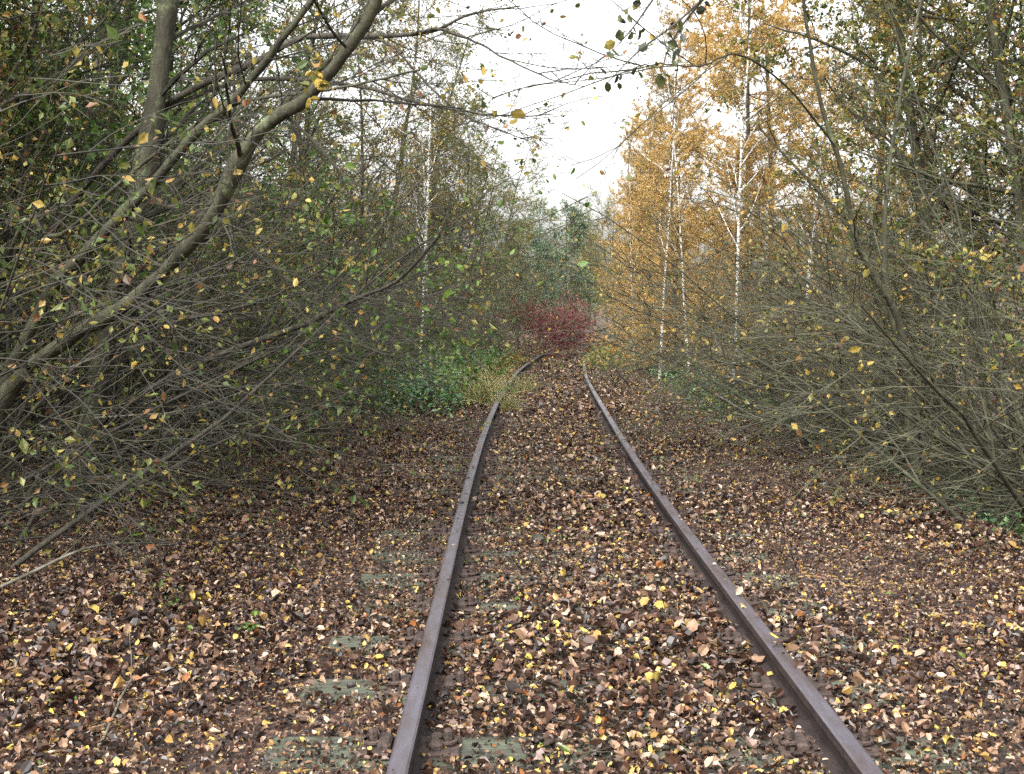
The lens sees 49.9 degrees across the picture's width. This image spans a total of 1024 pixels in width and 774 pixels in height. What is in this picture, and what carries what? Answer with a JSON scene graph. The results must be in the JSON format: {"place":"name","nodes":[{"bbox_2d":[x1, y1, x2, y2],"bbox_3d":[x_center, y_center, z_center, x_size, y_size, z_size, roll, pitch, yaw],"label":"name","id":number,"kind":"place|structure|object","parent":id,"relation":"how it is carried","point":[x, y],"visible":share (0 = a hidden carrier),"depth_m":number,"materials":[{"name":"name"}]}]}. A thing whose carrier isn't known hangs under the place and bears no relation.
{"place":"outdoors","nodes":[
{"label":"outdoors","id":0,"kind":"place"},
{"bbox_2d":[0,302,1023,773],"bbox_3d":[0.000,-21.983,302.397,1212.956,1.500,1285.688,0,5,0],"label":"ground","id":1,"kind":"structure","parent":0,"point":[224,768],"depth_m":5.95,"materials":[{"name":"brown plant"}]},
{"bbox_2d":[0,0,125,206],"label":"broadleaf tree","id":2,"kind":"object","parent":1,"relation":"on","point":[24,35],"visible":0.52,"depth_m":9.99,"materials":[{"name":"green plant"}]},
{"bbox_2d":[0,0,137,372],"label":"broadleaf tree","id":3,"kind":"object","parent":1,"relation":"on","point":[46,20],"visible":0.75,"depth_m":7.72,"materials":[{"name":"green plant"}]},
{"bbox_2d":[0,0,202,454],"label":"broadleaf tree","id":4,"kind":"object","parent":1,"relation":"on","point":[134,43],"visible":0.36,"depth_m":10.83,"materials":[{"name":"green plant"}]},
{"bbox_2d":[1,0,259,289],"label":"broadleaf tree","id":5,"kind":"object","parent":1,"relation":"on","point":[191,52],"visible":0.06,"depth_m":18.57,"materials":[{"name":"green plant"}]},
{"bbox_2d":[2,0,324,389],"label":"broadleaf tree","id":6,"kind":"object","parent":1,"relation":"on","point":[228,16],"visible":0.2,"depth_m":14.48,"materials":[{"name":"green plant"}]},
{"bbox_2d":[0,111,346,499],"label":"thicket shrub","id":7,"kind":"object","parent":1,"relation":"on","point":[150,304],"visible":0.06,"depth_m":9.78,"materials":[{"name":"green plant"}]},
{"bbox_2d":[0,34,349,504],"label":"thicket shrub","id":8,"kind":"object","parent":1,"relation":"on","point":[32,304],"visible":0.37,"depth_m":8.24,"materials":[{"name":"green plant"}]},
{"bbox_2d":[33,0,352,395],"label":"broadleaf tree","id":9,"kind":"object","parent":1,"relation":"on","point":[203,70],"visible":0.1,"depth_m":15.24,"materials":[{"name":"green plant"}]},
{"bbox_2d":[0,163,427,466],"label":"thicket shrub","id":10,"kind":"object","parent":1,"relation":"on","point":[253,331],"visible":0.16,"depth_m":11.18,"materials":[{"name":"green plant"}]},
{"bbox_2d":[147,0,322,277],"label":"broadleaf tree","id":11,"kind":"object","parent":1,"relation":"on","point":[258,85],"visible":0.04,"depth_m":26.76,"materials":[{"name":"green plant"}]},
{"bbox_2d":[14,90,458,380],"bbox_3d":[-4.639,-2.183,17.303,8.429,5.308,7.408,-2,5,-20],"label":"thicket shrub","id":12,"kind":"object","parent":1,"relation":"on","point":[287,233],"visible":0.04,"depth_m":17.42,"materials":[{"name":"green plant"}]},
{"bbox_2d":[20,142,453,430],"bbox_3d":[-3.691,-1.181,14.707,5.860,4.369,7.463,0,5,0],"label":"thicket shrub","id":13,"kind":"object","parent":1,"relation":"on","point":[295,310],"visible":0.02,"depth_m":14.70,"materials":[{"name":"green plant"}]},
{"bbox_2d":[0,0,500,456],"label":"thicket shrub","id":14,"kind":"object","parent":1,"relation":"on","point":[130,96],"visible":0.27,"depth_m":10.91,"materials":[{"name":"green plant"}]},
{"bbox_2d":[3,8,513,446],"bbox_3d":[-2.845,-1.547,12.157,6.252,5.966,7.374,-2,5,-24],"label":"thicket shrub","id":15,"kind":"object","parent":1,"relation":"on","point":[467,369],"visible":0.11,"depth_m":12.95,"materials":[{"name":"green plant"}]},
{"bbox_2d":[0,48,522,509],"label":"thicket shrub","id":16,"kind":"object","parent":1,"relation":"on","point":[325,270],"visible":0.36,"depth_m":9.94,"materials":[{"name":"green plant"}]},
{"bbox_2d":[0,0,523,436],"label":"mossy tree","id":17,"kind":"object","parent":1,"relation":"on","point":[295,105],"visible":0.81,"depth_m":5.79,"materials":[{"name":"brown plant"}]},
{"bbox_2d":[0,58,537,611],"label":"thicket shrub","id":18,"kind":"object","parent":1,"relation":"on","point":[132,480],"visible":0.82,"depth_m":6.37,"materials":[{"name":"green plant"}]},
{"bbox_2d":[0,0,540,387],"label":"mossy tree","id":19,"kind":"object","parent":1,"relation":"on","point":[164,169],"visible":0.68,"depth_m":6.63,"materials":[{"name":"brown plant"}]},
{"bbox_2d":[0,0,541,528],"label":"thicket shrub","id":20,"kind":"object","parent":1,"relation":"on","point":[188,322],"visible":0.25,"depth_m":8.78,"materials":[{"name":"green plant"}]},
{"bbox_2d":[0,0,584,572],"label":"thicket shrub","id":21,"kind":"object","parent":1,"relation":"on","point":[140,232],"visible":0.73,"depth_m":7.35,"materials":[{"name":"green plant"}]},
{"bbox_2d":[63,0,531,519],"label":"mossy tree","id":22,"kind":"object","parent":1,"relation":"on","point":[159,86],"visible":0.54,"depth_m":8.14,"materials":[{"name":"brown plant"}]},
{"bbox_2d":[236,3,368,301],"bbox_3d":[-4.356,-3.903,22.422,3.208,7.933,2.524,-1,5,-18],"label":"broadleaf tree","id":23,"kind":"object","parent":1,"relation":"on","point":[288,122],"visible":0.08,"depth_m":22.42,"materials":[{"name":"green plant"}]},
{"bbox_2d":[91,135,516,422],"bbox_3d":[-3.367,-1.337,15.407,6.173,4.602,7.861,1,5,16],"label":"thicket shrub","id":24,"kind":"object","parent":1,"relation":"on","point":[440,199],"visible":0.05,"depth_m":15.49,"materials":[{"name":"green plant"}]},
{"bbox_2d":[206,0,411,350],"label":"broadleaf tree","id":25,"kind":"object","parent":1,"relation":"on","point":[292,157],"visible":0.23,"depth_m":20.41,"materials":[{"name":"green plant"}]},
{"bbox_2d":[221,0,406,292],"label":"broadleaf tree","id":26,"kind":"object","parent":1,"relation":"on","point":[288,62],"visible":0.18,"depth_m":23.11,"materials":[{"name":"green plant"}]},
{"bbox_2d":[147,142,495,387],"bbox_3d":[-2.981,-1.748,17.958,5.570,5.316,6.570,-1,5,-10],"label":"thicket shrub","id":27,"kind":"object","parent":1,"relation":"on","point":[281,211],"visible":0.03,"depth_m":18.73,"materials":[{"name":"green plant"}]},
{"bbox_2d":[0,0,669,335],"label":"mossy tree","id":28,"kind":"object","parent":1,"relation":"on","point":[126,140],"visible":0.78,"depth_m":7.21,"materials":[{"name":"brown plant"}]},
{"bbox_2d":[171,346,521,422],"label":"ivy","id":29,"kind":"object","parent":1,"relation":"on","point":[443,394],"visible":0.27,"depth_m":16.70,"materials":[{"name":"green plant"}]},
{"bbox_2d":[103,69,606,471],"bbox_3d":[-1.478,-0.386,7.713,1.543,3.215,4.896,-4,6,-42],"label":"mossy tree","id":30,"kind":"object","parent":1,"relation":"on","point":[442,261],"visible":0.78,"depth_m":6.97,"materials":[{"name":"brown plant"}]},
{"bbox_2d":[288,0,425,312],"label":"broadleaf tree","id":31,"kind":"object","parent":1,"relation":"on","point":[362,145],"visible":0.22,"depth_m":26.50,"materials":[{"name":"green plant"}]},
{"bbox_2d":[217,198,502,368],"bbox_3d":[-3.869,-1.909,23.884,6.465,4.870,5.090,2,5,23],"label":"thicket shrub","id":32,"kind":"object","parent":1,"relation":"on","point":[460,305],"visible":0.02,"depth_m":24.20,"materials":[{"name":"green plant"}]},
{"bbox_2d":[313,0,513,309],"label":"broadleaf tree","id":33,"kind":"object","parent":1,"relation":"on","point":[408,112],"visible":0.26,"depth_m":28.41,"materials":[{"name":"green plant"}]},
{"bbox_2d":[370,0,468,379],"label":"birch tree","id":34,"kind":"object","parent":1,"relation":"on","point":[426,45],"visible":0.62,"depth_m":20.51,"materials":[{"name":"green plant"}]},
{"bbox_2d":[367,0,480,358],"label":"birch tree","id":35,"kind":"object","parent":1,"relation":"on","point":[399,85],"visible":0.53,"depth_m":25.51,"materials":[{"name":"green plant"}]},
{"bbox_2d":[351,2,509,293],"bbox_3d":[-2.471,-6.344,34.294,5.301,11.292,5.032,-2,5,-28],"label":"broadleaf tree","id":36,"kind":"object","parent":1,"relation":"on","point":[466,47],"visible":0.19,"depth_m":34.64,"materials":[{"name":"green plant"}]},
{"bbox_2d":[334,97,533,330],"bbox_3d":[-2.802,-5.010,35.728,6.649,8.446,3.778,2,5,27],"label":"broadleaf tree","id":37,"kind":"object","parent":1,"relation":"on","point":[493,196],"visible":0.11,"depth_m":34.92,"materials":[{"name":"green plant"}]},
{"bbox_2d":[386,73,487,315],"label":"broadleaf tree","id":38,"kind":"object","parent":1,"relation":"on","point":[432,203],"visible":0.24,"depth_m":30.43,"materials":[{"name":"green plant"}]},
{"bbox_2d":[315,220,564,367],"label":"thicket shrub","id":39,"kind":"object","parent":1,"relation":"on","point":[486,314],"visible":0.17,"depth_m":27.77,"materials":[{"name":"green plant"}]},
{"bbox_2d":[342,102,541,345],"bbox_3d":[-2.228,-4.174,30.786,5.774,7.335,3.281,2,5,24],"label":"broadleaf tree","id":40,"kind":"object","parent":1,"relation":"on","point":[487,182],"visible":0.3,"depth_m":30.19,"materials":[{"name":"green plant"}]},
{"bbox_2d":[371,236,573,361],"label":"thicket shrub","id":41,"kind":"object","parent":1,"relation":"on","point":[492,323],"visible":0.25,"depth_m":29.33,"materials":[{"name":"green plant"}]},
{"bbox_2d":[423,152,546,349],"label":"broadleaf tree","id":42,"kind":"object","parent":1,"relation":"on","point":[517,222],"visible":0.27,"depth_m":38.73,"materials":[{"name":"green plant"}]},
{"bbox_2d":[393,226,577,362],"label":"thicket shrub","id":43,"kind":"object","parent":1,"relation":"on","point":[541,312],"visible":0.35,"depth_m":33.25,"materials":[{"name":"green plant"}]},
{"bbox_2d":[447,368,525,405],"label":"grass tuft","id":44,"kind":"object","parent":1,"relation":"on","point":[476,399],"visible":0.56,"depth_m":17.38,"materials":[{"name":"plant"}]},
{"bbox_2d":[386,327,606,773],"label":"rail","id":45,"kind":"object","parent":1,"relation":"on","point":[406,757],"visible":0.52,"depth_m":5.03,"materials":[{"name":"metal"}]},
{"bbox_2d":[438,122,560,348],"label":"broadleaf tree","id":46,"kind":"object","parent":1,"relation":"on","point":[529,227],"visible":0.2,"depth_m":43.49,"materials":[{"name":"green plant"}]},
{"bbox_2d":[0,0,1020,375],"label":"wood","id":47,"kind":"object","parent":1,"relation":"on","point":[948,224],"visible":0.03,"depth_m":42.28,"materials":[{"name":"green plant"}]},
{"bbox_2d":[482,211,543,348],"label":"broadleaf tree","id":48,"kind":"object","parent":1,"relation":"on","point":[520,272],"visible":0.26,"depth_m":43.69,"materials":[{"name":"green plant"}]},
{"bbox_2d":[505,198,573,340],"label":"broadleaf tree","id":49,"kind":"object","parent":1,"relation":"on","point":[542,248],"visible":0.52,"depth_m":48.78,"materials":[{"name":"green plant"}]},
{"bbox_2d":[495,288,605,358],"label":"dogwood shrub","id":50,"kind":"object","parent":1,"relation":"on","point":[554,336],"visible":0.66,"depth_m":37.07,"materials":[{"name":"red plant"}]},
{"bbox_2d":[423,460,688,472],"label":"railway sleeper","id":51,"kind":"object","parent":1,"relation":"on","point":[618,464],"visible":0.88,"depth_m":10.61,"materials":[{"name":"grey wood"}]},
{"bbox_2d":[420,468,699,482],"bbox_3d":[0.427,0.855,10.059,2.550,0.214,0.240,0,5,1],"label":"railway sleeper","id":52,"kind":"object","parent":1,"relation":"on","point":[491,473],"visible":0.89,"depth_m":10.01,"materials":[{"name":"grey wood"}]},
{"bbox_2d":[391,507,731,524],"bbox_3d":[0.381,1.006,8.235,2.550,0.214,0.240,0,5,1],"label":"railway sleeper","id":53,"kind":"object","parent":1,"relation":"on","point":[480,512],"visible":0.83,"depth_m":8.20,"materials":[{"name":"grey wood"}]},
{"bbox_2d":[381,522,751,543],"bbox_3d":[0.369,1.048,7.626,2.550,0.214,0.240,0,5,1],"label":"railway sleeper","id":54,"kind":"object","parent":1,"relation":"on","point":[470,530],"visible":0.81,"depth_m":7.57,"materials":[{"name":"wood"}]},
{"bbox_2d":[537,197,600,330],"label":"broadleaf tree","id":55,"kind":"object","parent":1,"relation":"on","point":[568,209],"visible":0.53,"depth_m":59.59,"materials":[{"name":"green plant"}]},
{"bbox_2d":[370,543,773,565],"bbox_3d":[0.370,1.102,7.019,2.550,0.214,0.240,0,5,0],"label":"railway sleeper","id":56,"kind":"object","parent":1,"relation":"on","point":[665,549],"visible":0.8,"depth_m":6.96,"materials":[{"name":"wood"}]},
{"bbox_2d":[356,565,800,590],"bbox_3d":[0.383,1.145,6.410,2.550,0.214,0.240,0,5,-1],"label":"railway sleeper","id":57,"kind":"object","parent":1,"relation":"on","point":[471,572],"visible":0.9,"depth_m":6.37,"materials":[{"name":"grey wood"}]},
{"bbox_2d":[344,593,832,620],"bbox_3d":[0.398,1.197,5.802,2.550,0.214,0.240,0,5,0],"label":"railway sleeper","id":58,"kind":"object","parent":1,"relation":"on","point":[467,603],"visible":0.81,"depth_m":5.77,"materials":[{"name":"grey concrete"}]},
{"bbox_2d":[325,627,873,659],"bbox_3d":[0.405,1.242,5.194,2.550,0.214,0.240,0,5,0],"label":"railway sleeper","id":59,"kind":"object","parent":1,"relation":"on","point":[728,634],"visible":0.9,"depth_m":5.17,"materials":[{"name":"grey wood"}]},
{"bbox_2d":[577,189,630,330],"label":"broadleaf tree","id":60,"kind":"object","parent":1,"relation":"on","point":[608,215],"visible":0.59,"depth_m":66.07,"materials":[{"name":"green plant"}]},
{"bbox_2d":[299,670,923,708],"bbox_3d":[0.400,1.292,4.586,2.550,0.214,0.240,0,5,1],"label":"railway sleeper","id":61,"kind":"object","parent":1,"relation":"on","point":[757,683],"visible":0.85,"depth_m":4.56,"materials":[{"name":"grey wood"}]},
{"bbox_2d":[259,728,983,773],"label":"railway sleeper","id":62,"kind":"object","parent":1,"relation":"on","point":[436,742],"visible":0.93,"depth_m":3.93,"materials":[{"name":"grey wood"}]},
{"bbox_2d":[577,340,686,370],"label":"weeds","id":63,"kind":"object","parent":1,"relation":"on","point":[604,353],"visible":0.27,"depth_m":30.12,"materials":[{"name":"yellow plant"}]},
{"bbox_2d":[610,125,658,368],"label":"birch tree","id":64,"kind":"object","parent":1,"relation":"on","point":[630,196],"visible":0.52,"depth_m":27.96,"materials":[{"name":"orange plant"}]},
{"bbox_2d":[585,109,699,362],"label":"larch tree","id":65,"kind":"object","parent":1,"relation":"on","point":[619,240],"visible":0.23,"depth_m":29.61,"materials":[{"name":"orange plant"}]},
{"bbox_2d":[594,98,712,354],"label":"larch tree","id":66,"kind":"object","parent":1,"relation":"on","point":[643,141],"visible":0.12,"depth_m":32.64,"materials":[{"name":"orange plant"}]},
{"bbox_2d":[622,0,706,379],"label":"birch tree","id":67,"kind":"object","parent":1,"relation":"on","point":[673,157],"visible":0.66,"depth_m":23.47,"materials":[{"name":"orange plant"}]},
{"bbox_2d":[614,95,732,364],"bbox_3d":[3.778,-3.367,25.359,2.887,6.370,2.723,1,5,15],"label":"larch tree","id":68,"kind":"object","parent":1,"relation":"on","point":[697,127],"visible":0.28,"depth_m":24.93,"materials":[{"name":"orange plant"}]},
{"bbox_2d":[591,7,762,369],"bbox_3d":[4.135,-4.692,27.060,4.282,8.948,4.351,2,5,24],"label":"larch tree","id":69,"kind":"object","parent":1,"relation":"on","point":[654,171],"visible":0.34,"depth_m":27.29,"materials":[{"name":"orange plant"}]},
{"bbox_2d":[620,0,734,378],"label":"birch tree","id":70,"kind":"object","parent":1,"relation":"on","point":[676,163],"visible":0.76,"depth_m":21.60,"materials":[{"name":"orange plant"}]},
{"bbox_2d":[389,0,1000,470],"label":"mossy tree","id":71,"kind":"object","parent":1,"relation":"on","point":[895,322],"visible":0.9,"depth_m":8.62,"materials":[{"name":"brown plant"}]},
{"bbox_2d":[646,364,807,429],"bbox_3d":[3.660,0.030,20.831,1.698,0.949,12.606,0,5,2],"label":"bramble growth","id":72,"kind":"object","parent":1,"relation":"on","point":[675,374],"visible":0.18,"depth_m":18.18,"materials":[{"name":"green plant"}]},
{"bbox_2d":[668,126,786,384],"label":"larch tree","id":73,"kind":"object","parent":1,"relation":"on","point":[737,150],"visible":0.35,"depth_m":20.78,"materials":[{"name":"orange plant"}]},
{"bbox_2d":[582,329,883,773],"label":"rail","id":74,"kind":"object","parent":1,"relation":"on","point":[819,720],"visible":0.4,"depth_m":4.85,"materials":[{"name":"metal"}]},
{"bbox_2d":[443,128,1023,498],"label":"thicket shrub","id":75,"kind":"object","parent":1,"relation":"on","point":[799,433],"visible":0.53,"depth_m":12.15,"materials":[{"name":"green plant"}]},
{"bbox_2d":[453,72,1023,539],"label":"thicket shrub","id":76,"kind":"object","parent":1,"relation":"on","point":[959,386],"visible":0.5,"depth_m":10.20,"materials":[{"name":"green plant"}]},
{"bbox_2d":[632,0,861,393],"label":"larch tree","id":77,"kind":"object","parent":1,"relation":"on","point":[713,54],"visible":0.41,"depth_m":21.72,"materials":[{"name":"orange plant"}]},
{"bbox_2d":[627,0,874,388],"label":"larch tree","id":78,"kind":"object","parent":1,"relation":"on","point":[737,30],"visible":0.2,"depth_m":24.29,"materials":[{"name":"orange plant"}]},
{"bbox_2d":[695,0,813,376],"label":"birch tree","id":79,"kind":"object","parent":1,"relation":"on","point":[711,157],"visible":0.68,"depth_m":18.82,"materials":[{"name":"orange plant"}]},
{"bbox_2d":[531,0,1023,566],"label":"thicket shrub","id":80,"kind":"object","parent":1,"relation":"on","point":[989,456],"visible":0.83,"depth_m":8.70,"materials":[{"name":"plant"}]},
{"bbox_2d":[601,0,709,91],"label":"hanging branch","id":81,"kind":"object","parent":80,"relation":"hanging from","point":[643,47],"visible":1,"depth_m":4.67,"materials":[{"name":"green plant"}]},
{"bbox_2d":[555,212,1023,522],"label":"thicket shrub","id":82,"kind":"object","parent":1,"relation":"on","point":[729,417],"visible":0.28,"depth_m":11.10,"materials":[{"name":"green plant"}]},
{"bbox_2d":[585,188,1020,462],"bbox_3d":[4.804,-0.666,15.905,7.634,4.346,6.787,0,5,2],"label":"thicket shrub","id":83,"kind":"object","parent":1,"relation":"on","point":[640,365],"visible":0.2,"depth_m":15.57,"materials":[{"name":"green plant"}]},
{"bbox_2d":[623,137,982,474],"bbox_3d":[3.744,-1.042,14.223,4.578,4.588,6.894,2,5,24],"label":"thicket shrub","id":84,"kind":"object","parent":1,"relation":"on","point":[842,276],"visible":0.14,"depth_m":14.52,"materials":[{"name":"green plant"}]},
{"bbox_2d":[601,191,1023,515],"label":"thicket shrub","id":85,"kind":"object","parent":1,"relation":"on","point":[810,336],"visible":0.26,"depth_m":12.37,"materials":[{"name":"green plant"}]},
{"bbox_2d":[606,3,1023,529],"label":"thicket shrub","id":86,"kind":"object","parent":1,"relation":"on","point":[942,404],"visible":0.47,"depth_m":8.62,"materials":[{"name":"brown plant"}]},
{"bbox_2d":[743,0,887,416],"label":"birch tree","id":87,"kind":"object","parent":1,"relation":"on","point":[828,116],"visible":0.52,"depth_m":17.75,"materials":[{"name":"orange plant"}]},
{"bbox_2d":[635,190,1012,455],"bbox_3d":[2.285,-0.424,7.944,2.992,1.928,1.432,-1,5,-7],"label":"pale sapling","id":88,"kind":"object","parent":1,"relation":"on","point":[866,273],"visible":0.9,"depth_m":7.89,"materials":[{"name":"brown plant"}]},
{"bbox_2d":[659,123,1022,453],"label":"thicket shrub","id":89,"kind":"object","parent":1,"relation":"on","point":[811,284],"visible":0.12,"depth_m":16.11,"materials":[{"name":"green plant"}]},
{"bbox_2d":[691,198,1023,527],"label":"thicket shrub","id":90,"kind":"object","parent":1,"relation":"on","point":[877,424],"visible":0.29,"depth_m":10.43,"materials":[{"name":"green plant"}]},
{"bbox_2d":[702,0,1023,477],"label":"broadleaf tree","id":91,"kind":"object","parent":1,"relation":"on","point":[948,53],"visible":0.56,"depth_m":13.30,"materials":[{"name":"green plant"}]},
{"bbox_2d":[720,149,1023,548],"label":"thicket shrub","id":92,"kind":"object","parent":1,"relation":"on","point":[947,397],"visible":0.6,"depth_m":8.36,"materials":[{"name":"grey plant"}]},
{"bbox_2d":[726,0,1020,425],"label":"larch tree","id":93,"kind":"object","parent":1,"relation":"on","point":[815,112],"visible":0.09,"depth_m":19.27,"materials":[{"name":"orange plant"}]},
{"bbox_2d":[748,0,1023,384],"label":"broadleaf tree","id":94,"kind":"object","parent":1,"relation":"on","point":[1000,79],"visible":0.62,"depth_m":11.55,"materials":[{"name":"green plant"}]},
{"bbox_2d":[778,0,1023,447],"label":"broadleaf tree","id":95,"kind":"object","parent":1,"relation":"on","point":[919,58],"visible":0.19,"depth_m":16.87,"materials":[{"name":"green plant"}]},
{"bbox_2d":[781,426,1023,540],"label":"ditch growth","id":96,"kind":"object","parent":1,"relation":"on","point":[1020,532],"visible":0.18,"depth_m":9.46,"materials":[{"name":"green plant"}]},
{"bbox_2d":[785,0,1023,259],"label":"broadleaf tree","id":97,"kind":"object","parent":1,"relation":"on","point":[955,90],"visible":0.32,"depth_m":15.04,"materials":[{"name":"green plant"}]},
{"bbox_2d":[874,0,1023,395],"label":"broadleaf tree","id":98,"kind":"object","parent":1,"relation":"on","point":[999,57],"visible":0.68,"depth_m":10.13,"materials":[{"name":"green plant"}]},
{"bbox_2d":[883,0,1023,352],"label":"broadleaf tree","id":99,"kind":"object","parent":1,"relation":"on","point":[987,163],"visible":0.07,"depth_m":18.39,"materials":[{"name":"green plant"}]},
{"bbox_2d":[889,0,1023,271],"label":"broadleaf tree","id":100,"kind":"object","parent":1,"relation":"on","point":[983,17],"visible":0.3,"depth_m":12.90,"materials":[{"name":"green plant"}]},
{"bbox_2d":[922,112,1023,379],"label":"broadleaf tree","id":101,"kind":"object","parent":1,"relation":"on","point":[983,250],"visible":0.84,"depth_m":8.41,"materials":[{"name":"green plant"}]},
{"bbox_2d":[0,0,1023,302],"label":"sky","id":102,"kind":"structure","parent":0,"point":[594,139],"materials":[{"name":"white"}]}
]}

